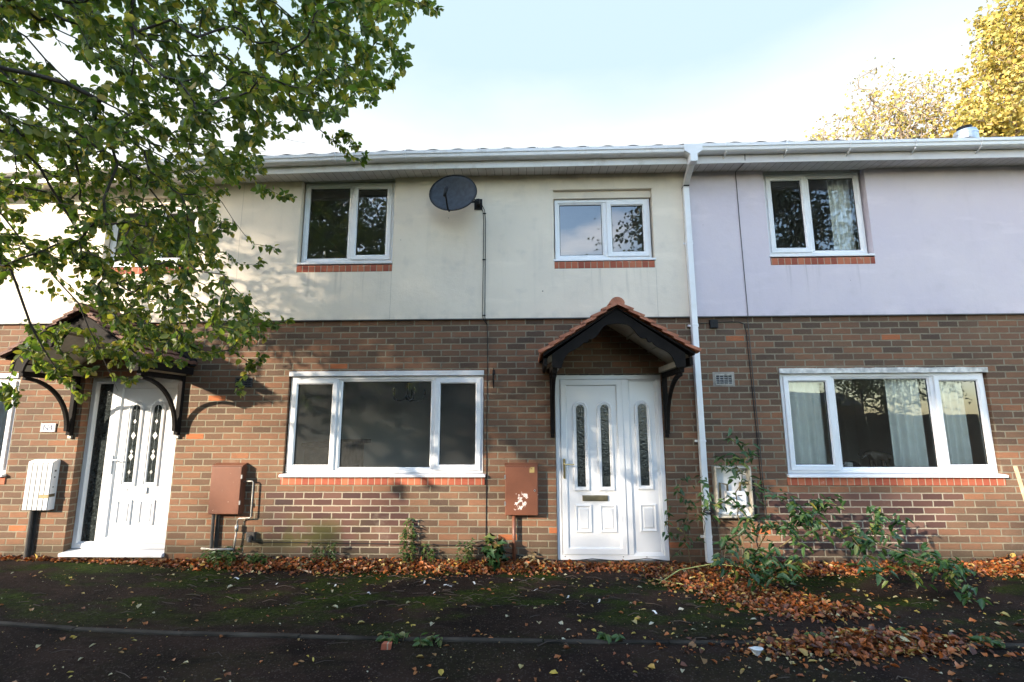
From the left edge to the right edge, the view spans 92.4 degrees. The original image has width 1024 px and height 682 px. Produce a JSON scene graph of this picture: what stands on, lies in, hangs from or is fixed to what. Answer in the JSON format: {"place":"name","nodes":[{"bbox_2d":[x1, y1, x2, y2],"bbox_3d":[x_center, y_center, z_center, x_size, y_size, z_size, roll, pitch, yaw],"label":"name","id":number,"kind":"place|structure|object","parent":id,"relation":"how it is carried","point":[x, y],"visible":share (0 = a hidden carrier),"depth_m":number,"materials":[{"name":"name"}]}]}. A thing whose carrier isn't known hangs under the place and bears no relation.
{"place":"outdoors","nodes":[
{"label":"outdoors","id":0,"kind":"place"},
{"bbox_2d":[0,559,1023,642],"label":"path","id":1,"kind":"structure","parent":0,"point":[455,620],"depth_m":4.33,"materials":[{"name":"black asphalt"}]},
{"bbox_2d":[200,546,241,568],"bbox_3d":[-3.230,2.411,5.476,0.412,0.230,0.322,-6,-11,31],"label":"weed","id":2,"kind":"object","parent":1,"relation":"on","point":[229,558],"visible":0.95,"depth_m":5.45,"materials":[{"name":"green plant"}]},
{"bbox_2d":[243,552,269,564],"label":"weed","id":3,"kind":"object","parent":1,"relation":"on","point":[258,558],"visible":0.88,"depth_m":5.45,"materials":[{"name":"green plant"}]},
{"bbox_2d":[308,542,337,562],"bbox_3d":[-2.114,2.382,5.507,0.346,0.258,0.172,0,-9,2],"label":"weed","id":4,"kind":"object","parent":1,"relation":"on","point":[323,552],"visible":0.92,"depth_m":5.48,"materials":[{"name":"green plant"}]},
{"bbox_2d":[398,518,410,561],"bbox_3d":[-1.200,2.252,5.491,0.113,0.517,0.149,-8,-12,38],"label":"weed","id":5,"kind":"object","parent":1,"relation":"on","point":[404,556],"visible":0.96,"depth_m":5.48,"materials":[{"name":"green plant"}]},
{"bbox_2d":[406,518,417,561],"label":"weed","id":6,"kind":"object","parent":1,"relation":"on","point":[412,549],"visible":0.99,"depth_m":5.49,"materials":[{"name":"green plant"}]},
{"bbox_2d":[421,542,435,561],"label":"weed","id":7,"kind":"object","parent":1,"relation":"on","point":[431,556],"visible":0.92,"depth_m":5.47,"materials":[{"name":"green plant"}]},
{"bbox_2d":[454,538,475,563],"bbox_3d":[-0.511,2.339,5.421,0.248,0.320,0.137,3,-10,-17],"label":"weed","id":8,"kind":"object","parent":1,"relation":"on","point":[469,553],"visible":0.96,"depth_m":5.41,"materials":[{"name":"green plant"}]},
{"bbox_2d":[480,533,508,570],"bbox_3d":[-0.180,2.312,5.407,0.313,0.366,0.461,0,-9,2],"label":"maple seedling","id":9,"kind":"object","parent":1,"relation":"on","point":[492,553],"visible":0.95,"depth_m":5.32,"materials":[{"name":"green plant"}]},
{"bbox_2d":[0,553,1023,583],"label":"leaf drift","id":10,"kind":"object","parent":1,"relation":"on","point":[995,564],"visible":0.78,"depth_m":5.32,"materials":[{"name":"brown plant"}]},
{"bbox_2d":[0,568,1023,681],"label":"scattered leaves","id":11,"kind":"object","parent":1,"relation":"on","point":[554,671],"visible":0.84,"depth_m":3.89,"materials":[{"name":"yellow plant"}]},
{"bbox_2d":[0,572,1023,679],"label":"fallen twigs","id":12,"kind":"object","parent":1,"relation":"on","point":[363,605],"visible":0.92,"depth_m":4.46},
{"bbox_2d":[596,631,624,642],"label":"weed","id":13,"kind":"object","parent":1,"relation":"on","point":[605,636],"visible":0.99,"depth_m":3.58,"materials":[{"name":"green plant"}]},
{"bbox_2d":[662,475,714,566],"bbox_3d":[1.857,1.949,5.205,0.551,1.015,0.262,2,-9,-15],"label":"sapling","id":14,"kind":"object","parent":1,"relation":"on","point":[680,492],"visible":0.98,"depth_m":5.21,"materials":[{"name":"green plant"}]},
{"bbox_2d":[653,563,778,587],"bbox_3d":[1.954,2.326,4.806,1.139,0.196,0.357,0,-9,2],"label":"bramble stem","id":15,"kind":"object","parent":1,"relation":"on","point":[695,567],"visible":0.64,"depth_m":4.92,"materials":[{"name":"brown plant"}]},
{"bbox_2d":[616,565,896,625],"bbox_3d":[2.151,2.338,4.610,2.325,0.143,1.255,-6,-11,33],"label":"leaf fan","id":16,"kind":"object","parent":1,"relation":"on","point":[794,603],"visible":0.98,"depth_m":4.39},
{"bbox_2d":[693,427,991,609],"bbox_3d":[3.075,1.637,4.816,2.410,1.555,0.923,-1,-9,6],"label":"bush","id":17,"kind":"object","parent":1,"relation":"on","point":[801,518],"visible":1,"depth_m":4.66,"materials":[{"name":"green plant"}]},
{"bbox_2d":[895,627,906,633],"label":"weed","id":18,"kind":"object","parent":1,"relation":"on","point":[902,631],"visible":0.23,"depth_m":3.62,"materials":[{"name":"green plant"}]},
{"bbox_2d":[1013,466,1023,499],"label":"plank","id":19,"kind":"object","parent":1,"relation":"on","point":[1019,479],"visible":1,"depth_m":5.05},
{"bbox_2d":[0,626,1023,681],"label":"pavement","id":20,"kind":"structure","parent":0,"point":[400,660],"depth_m":3.28,"materials":[{"name":"black asphalt"}]},
{"bbox_2d":[0,0,443,410],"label":"overhanging tree","id":21,"kind":"object","parent":20,"relation":"on","point":[93,28],"visible":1,"depth_m":3.41,"materials":[{"name":"green plant"}]},
{"bbox_2d":[381,641,391,649],"bbox_3d":[-0.889,2.162,3.482,0.074,0.043,0.044,0,-9,2],"label":"brick fragment","id":22,"kind":"object","parent":20,"relation":"on","point":[386,645],"visible":1,"depth_m":3.46,"materials":[{"name":"red brick"}]},
{"bbox_2d":[412,632,442,646],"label":"weed","id":23,"kind":"object","parent":20,"relation":"on","point":[425,641],"visible":0.98,"depth_m":3.54,"materials":[{"name":"green plant"}]},
{"bbox_2d":[1,567,1023,681],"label":"debris","id":24,"kind":"object","parent":20,"relation":"on","point":[447,605],"visible":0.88,"depth_m":3.96,"materials":[{"name":"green plant"}]},
{"bbox_2d":[559,613,1023,681],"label":"leaf heap","id":25,"kind":"object","parent":20,"relation":"on","point":[871,641],"visible":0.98,"depth_m":3.44,"materials":[{"name":"brown plant"}]},
{"bbox_2d":[749,646,763,655],"bbox_3d":[1.676,2.129,3.364,0.100,0.050,0.062,0,-9,2],"label":"paper scrap","id":26,"kind":"object","parent":25,"relation":"on","point":[756,650],"visible":1,"depth_m":3.35,"materials":[{"name":"white paper"}]},
{"bbox_2d":[804,632,839,643],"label":"weed","id":27,"kind":"object","parent":25,"relation":"on","point":[822,634],"visible":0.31,"depth_m":3.55,"materials":[{"name":"green plant"}]},
{"bbox_2d":[968,635,1005,648],"bbox_3d":[3.385,2.160,3.509,0.208,0.093,0.151,-8,-12,40],"label":"weed","id":28,"kind":"object","parent":25,"relation":"on","point":[989,640],"visible":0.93,"depth_m":3.50,"materials":[{"name":"green plant"}]},
{"bbox_2d":[0,0,1023,164],"label":"sky","id":29,"kind":"structure","parent":0,"point":[489,74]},
{"bbox_2d":[519,552,546,567],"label":"dry grass","id":30,"kind":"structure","parent":0,"point":[526,563],"depth_m":5.40,"materials":[{"name":"beige plant"}]},
{"bbox_2d":[843,462,852,466],"bbox_3d":[3.925,1.463,5.729,0.095,0.088,0.076,-6,-11,34],"label":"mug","id":31,"kind":"object","parent":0,"point":[848,464],"visible":0.56,"depth_m":5.71,"materials":[{"name":"white ceramic"}]},
{"label":"ground","id":32,"kind":"structure","parent":0,"visible":0},
{"bbox_2d":[0,158,252,560],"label":"terraced house","id":33,"kind":"structure","parent":32,"relation":"on","point":[140,458],"depth_m":5.90,"materials":[{"name":"brick"}]},
{"bbox_2d":[0,378,19,458],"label":"curtain","id":34,"kind":"object","parent":33,"relation":"hanging from","point":[3,416],"visible":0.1,"depth_m":6.09,"materials":[{"name":"white fabric"}]},
{"bbox_2d":[0,379,19,476],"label":"window","id":35,"kind":"structure","parent":33,"relation":"in","point":[16,382],"depth_m":5.93,"materials":[{"name":"white plastic"}]},
{"bbox_2d":[23,510,38,558],"bbox_3d":[-5.578,2.238,5.684,0.071,0.547,0.056,0,-9,2],"label":"supply pipe","id":36,"kind":"object","parent":33,"relation":"attached to","point":[31,532],"visible":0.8,"depth_m":5.68,"materials":[{"name":"black plastic"}]},
{"bbox_2d":[22,459,60,509],"bbox_3d":[-5.518,1.682,5.753,0.308,0.570,0.094,0,-9,2],"label":"meter box","id":37,"kind":"object","parent":33,"relation":"attached to","point":[41,484],"visible":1,"depth_m":5.72,"materials":[{"name":"white plastic"}]},
{"bbox_2d":[22,462,52,509],"bbox_3d":[-5.521,1.686,5.710,0.292,0.540,0.006,0,-9,2],"label":"ribbed door","id":38,"kind":"structure","parent":37,"relation":"in","point":[28,479],"depth_m":5.71,"materials":[{"name":"white plastic"}]},
{"bbox_2d":[40,423,56,431],"bbox_3d":[-5.574,1.042,5.898,0.186,0.100,0.016,0,-9,2],"label":"number plate","id":39,"kind":"object","parent":33,"relation":"attached to","point":[49,427],"visible":1,"depth_m":5.89,"materials":[{"name":"white plastic"}]},
{"bbox_2d":[58,378,178,557],"bbox_3d":[-4.594,1.469,5.873,1.215,2.060,0.225,0,-9,2],"label":"door","id":40,"kind":"structure","parent":33,"relation":"in","point":[122,509],"depth_m":5.90,"materials":[{"name":"white plastic"}]},
{"bbox_2d":[108,207,198,267],"bbox_3d":[-4.576,-1.330,6.301,1.230,0.827,0.152,0,-9,2],"label":"window","id":41,"kind":"structure","parent":33,"relation":"in","point":[113,244],"depth_m":6.32,"materials":[{"name":"white plastic"}]},
{"bbox_2d":[213,144,705,565],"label":"terraced house","id":42,"kind":"structure","parent":32,"relation":"on","point":[370,279],"depth_m":5.90,"materials":[{"name":"brick"}]},
{"bbox_2d":[209,514,220,557],"bbox_3d":[-3.402,2.248,5.607,0.091,0.531,0.045,8,-12,-43],"label":"supply pipe","id":43,"kind":"object","parent":42,"relation":"attached to","point":[215,537],"visible":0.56,"depth_m":5.61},
{"bbox_2d":[208,463,247,513],"bbox_3d":[-3.286,1.702,5.671,0.377,0.567,0.101,0,-9,2],"label":"meter box","id":44,"kind":"object","parent":42,"relation":"attached to","point":[227,490],"visible":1,"depth_m":5.63,"materials":[{"name":"brown paint"}]},
{"bbox_2d":[208,467,241,513],"bbox_3d":[-3.290,1.712,5.627,0.353,0.522,0.012,0,-9,2],"label":"box door","id":45,"kind":"structure","parent":44,"relation":"in","point":[225,486],"depth_m":5.62,"materials":[{"name":"brown paint"}]},
{"bbox_2d":[201,480,253,550],"bbox_3d":[-3.252,1.996,5.622,0.548,0.773,0.044,0,-9,2],"label":"gas pipe","id":46,"kind":"object","parent":44,"relation":"attached to","point":[224,549],"visible":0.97,"depth_m":5.58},
{"bbox_2d":[245,532,255,541],"bbox_3d":[-2.982,2.230,5.577,0.100,0.097,0.099,0,-9,2],"label":"outdoor socket","id":47,"kind":"object","parent":42,"relation":"attached to","point":[250,536],"visible":1,"depth_m":5.58,"materials":[{"name":"grey plastic"}]},
{"bbox_2d":[302,439,370,466],"bbox_3d":[-2.901,2.287,8.150,0.640,1.240,1.400,0,-9,2],"label":"fireplace","id":48,"kind":"object","parent":42,"relation":"in","point":[352,452],"visible":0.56,"depth_m":7.78,"materials":[{"name":"concrete"}]},
{"bbox_2d":[297,183,394,265],"bbox_3d":[-2.081,-1.491,6.243,1.196,1.110,0.152,0,-9,2],"label":"window","id":49,"kind":"structure","parent":42,"relation":"in","point":[355,188],"depth_m":6.24,"materials":[{"name":"white plastic"}]},
{"bbox_2d":[279,376,485,476],"bbox_3d":[-1.501,1.000,5.801,2.396,1.167,0.152,0,-9,2],"label":"window","id":50,"kind":"structure","parent":42,"relation":"in","point":[332,469],"depth_m":5.78,"materials":[{"name":"white plastic"}]},
{"bbox_2d":[393,382,424,401],"bbox_3d":[-1.558,0.640,7.380,0.499,0.542,0.478,0,-9,2],"label":"chandelier","id":51,"kind":"object","parent":42,"relation":"hanging from","point":[407,397],"visible":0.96,"depth_m":7.31,"materials":[{"name":"black plastic"}]},
{"bbox_2d":[429,175,481,211],"bbox_3d":[-0.610,-1.754,5.878,0.680,0.487,0.379,4,-10,-27],"label":"satellite dish","id":52,"kind":"object","parent":42,"relation":"attached to","point":[449,193],"visible":1,"depth_m":5.88,"materials":[{"name":"grey metal"}]},
{"bbox_2d":[257,542,672,561],"bbox_3d":[-0.604,2.369,5.516,4.800,0.193,0.013,0,-9,2],"label":"ground cable","id":53,"kind":"object","parent":42,"relation":"attached to","point":[454,545],"visible":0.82,"depth_m":5.53,"materials":[{"name":"black plastic"}]},
{"bbox_2d":[480,203,487,543],"bbox_3d":[-0.369,0.273,5.802,0.183,4.054,0.038,6,-11,-35],"label":"aerial cable","id":54,"kind":"object","parent":42,"relation":"attached to","point":[483,259],"visible":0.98,"depth_m":5.92,"materials":[{"name":"black plastic"}]},
{"bbox_2d":[492,368,494,387],"bbox_3d":[-0.219,0.435,5.784,0.028,0.235,0.078,0,-9,2],"label":"wall hook","id":55,"kind":"object","parent":42,"relation":"attached to","point":[493,372],"depth_m":5.80,"materials":[{"name":"black plastic"}]},
{"bbox_2d":[512,515,515,562],"bbox_3d":[0.022,2.226,5.477,0.040,0.550,0.042,0,-9,2],"label":"supply pipe","id":56,"kind":"object","parent":42,"relation":"attached to","point":[513,538],"visible":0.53,"depth_m":5.47,"materials":[{"name":"brown paint"}]},
{"bbox_2d":[504,463,538,515],"bbox_3d":[0.108,1.674,5.559,0.385,0.569,0.108,0,-9,2],"label":"meter box","id":57,"kind":"object","parent":42,"relation":"attached to","point":[521,489],"visible":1,"depth_m":5.51,"materials":[{"name":"brown paint"}]},
{"bbox_2d":[506,467,537,514],"bbox_3d":[0.108,1.685,5.517,0.361,0.524,0.012,0,-9,2],"label":"box door","id":58,"kind":"structure","parent":57,"relation":"in","point":[521,482],"depth_m":5.51,"materials":[{"name":"brown metal"}]},
{"bbox_2d":[554,199,655,262],"bbox_3d":[1.130,-1.378,6.117,1.240,0.827,0.152,0,-9,2],"label":"window","id":59,"kind":"structure","parent":42,"relation":"in","point":[608,254],"depth_m":6.11,"materials":[{"name":"white plastic"}]},
{"bbox_2d":[555,375,669,559],"bbox_3d":[1.133,1.425,5.651,1.245,2.076,0.160,0,-9,2],"label":"door","id":60,"kind":"structure","parent":42,"relation":"in","point":[611,496],"depth_m":5.65,"materials":[{"name":"white plastic"}]},
{"bbox_2d":[0,621,1023,648],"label":"kerb","id":61,"kind":"structure","parent":32,"relation":"on","point":[352,637],"depth_m":3.63,"materials":[{"name":"grey concrete"}]},
{"bbox_2d":[376,631,409,643],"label":"weed","id":62,"kind":"object","parent":61,"relation":"on","point":[393,638],"visible":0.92,"depth_m":3.60,"materials":[{"name":"green plant"}]},
{"bbox_2d":[683,135,1023,567],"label":"terraced house","id":63,"kind":"structure","parent":32,"relation":"on","point":[923,283],"depth_m":5.78,"materials":[{"name":"brick"}]},
{"bbox_2d":[682,143,713,562],"bbox_3d":[2.141,0.055,5.590,0.210,4.740,0.427,0,-9,2],"label":"downpipe","id":64,"kind":"object","parent":63,"relation":"attached to","point":[692,152],"visible":0.98,"depth_m":5.73,"materials":[{"name":"white plastic"}]},
{"bbox_2d":[702,509,719,537],"bbox_3d":[2.175,1.995,5.382,0.176,0.304,0.026,0,-9,2],"label":"wire tangle","id":65,"kind":"object","parent":64,"relation":"attached to","point":[711,510],"visible":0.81,"depth_m":5.40,"materials":[{"name":"black plastic"}]},
{"bbox_2d":[709,319,717,327],"bbox_3d":[2.393,-0.205,5.819,0.090,0.100,0.040,0,-9,2],"label":"junction box","id":66,"kind":"object","parent":63,"relation":"attached to","point":[713,323],"visible":1,"depth_m":5.80,"materials":[{"name":"black plastic"}]},
{"bbox_2d":[698,321,763,509],"bbox_3d":[2.494,0.831,5.660,0.629,2.149,0.011,0,-9,2],"label":"junction cable","id":67,"kind":"object","parent":63,"relation":"attached to","point":[753,402],"visible":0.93,"depth_m":5.67,"materials":[{"name":"black plastic"}]},
{"bbox_2d":[711,466,757,520],"bbox_3d":[2.489,1.697,5.478,0.445,0.580,0.104,0,-9,2],"label":"meter box","id":68,"kind":"object","parent":63,"relation":"attached to","point":[722,488],"visible":0.84,"depth_m":5.48,"materials":[{"name":"beige paint"}]},
{"bbox_2d":[735,154,766,519],"bbox_3d":[2.802,-0.159,5.658,0.048,4.300,0.313,0,-9,2],"label":"telephone cable","id":69,"kind":"object","parent":63,"relation":"attached to","point":[749,341],"visible":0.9,"depth_m":5.78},
{"bbox_2d":[789,382,826,463],"bbox_3d":[3.415,0.922,5.777,0.480,1.200,0.050,0,-9,2],"label":"curtain","id":70,"kind":"object","parent":63,"relation":"hanging from","point":[807,424],"visible":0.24,"depth_m":5.77,"materials":[{"name":"white fabric"}]},
{"bbox_2d":[763,173,874,257],"bbox_3d":[3.730,-1.553,6.059,1.243,1.105,0.152,0,-9,2],"label":"window","id":71,"kind":"structure","parent":63,"relation":"in","point":[809,251],"depth_m":6.06,"materials":[{"name":"white plastic"}]},
{"bbox_2d":[827,179,855,249],"bbox_3d":[4.179,-1.541,6.219,0.260,1.200,0.050,0,-9,2],"label":"curtain","id":72,"kind":"object","parent":63,"relation":"hanging from","point":[841,216],"visible":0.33,"depth_m":6.23,"materials":[{"name":"white fabric"}]},
{"bbox_2d":[779,373,1008,477],"bbox_3d":[4.290,0.952,5.616,2.380,1.167,0.152,0,-9,2],"label":"window","id":73,"kind":"structure","parent":63,"relation":"in","point":[943,468],"depth_m":5.59,"materials":[{"name":"white plastic"}]},
{"bbox_2d":[884,379,928,466],"bbox_3d":[4.604,0.912,5.739,0.380,1.200,0.050,0,-9,2],"label":"curtain","id":74,"kind":"object","parent":63,"relation":"hanging from","point":[906,424],"visible":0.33,"depth_m":5.73,"materials":[{"name":"white fabric"}]},
{"bbox_2d":[939,381,972,463],"bbox_3d":[5.104,0.908,5.722,0.380,1.200,0.050,0,-9,2],"label":"curtain","id":75,"kind":"object","parent":63,"relation":"hanging from","point":[956,426],"visible":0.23,"depth_m":5.71,"materials":[{"name":"white fabric"}]},
{"bbox_2d":[952,124,978,137],"bbox_3d":[6.816,-2.848,7.336,0.300,0.740,0.300,0,-9,2],"label":"chimney flue","id":76,"kind":"object","parent":63,"relation":"on","point":[967,130],"visible":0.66,"depth_m":7.27,"materials":[{"name":"metal"}]},
{"bbox_3d":[4.299,1.522,5.735,2.340,0.027,0.215,0,-9,2],"label":"window board","id":77,"kind":"object","parent":63,"relation":"attached to","visible":0},
{"bbox_2d":[843,461,861,466],"bbox_3d":[4.021,1.473,5.820,0.254,0.098,0.016,0,-9,2],"label":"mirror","id":78,"kind":"object","parent":77,"relation":"on","point":[855,464],"visible":0.48,"depth_m":5.82,"materials":[{"name":"plastic"}]},
{"bbox_2d":[858,450,891,466],"bbox_3d":[4.257,1.397,5.764,0.366,0.223,0.115,0,-9,2],"label":"elephant figurine","id":79,"kind":"object","parent":77,"relation":"on","point":[874,456],"visible":0.88,"depth_m":5.74,"materials":[{"name":"grey ceramic"}]},
{"bbox_2d":[804,57,982,140],"bbox_3d":[17.006,-4.066,21.200,8.807,17.992,3.827,0,-9,2],"label":"golden tree","id":80,"kind":"object","parent":32,"relation":"on","point":[902,118],"visible":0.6,"depth_m":21.98,"materials":[{"name":"yellow plant"}]},
{"bbox_2d":[928,0,1023,137],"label":"golden tree","id":81,"kind":"object","parent":32,"relation":"on","point":[1005,49],"visible":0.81,"depth_m":19.98,"materials":[{"name":"yellow plant"}]}
]}

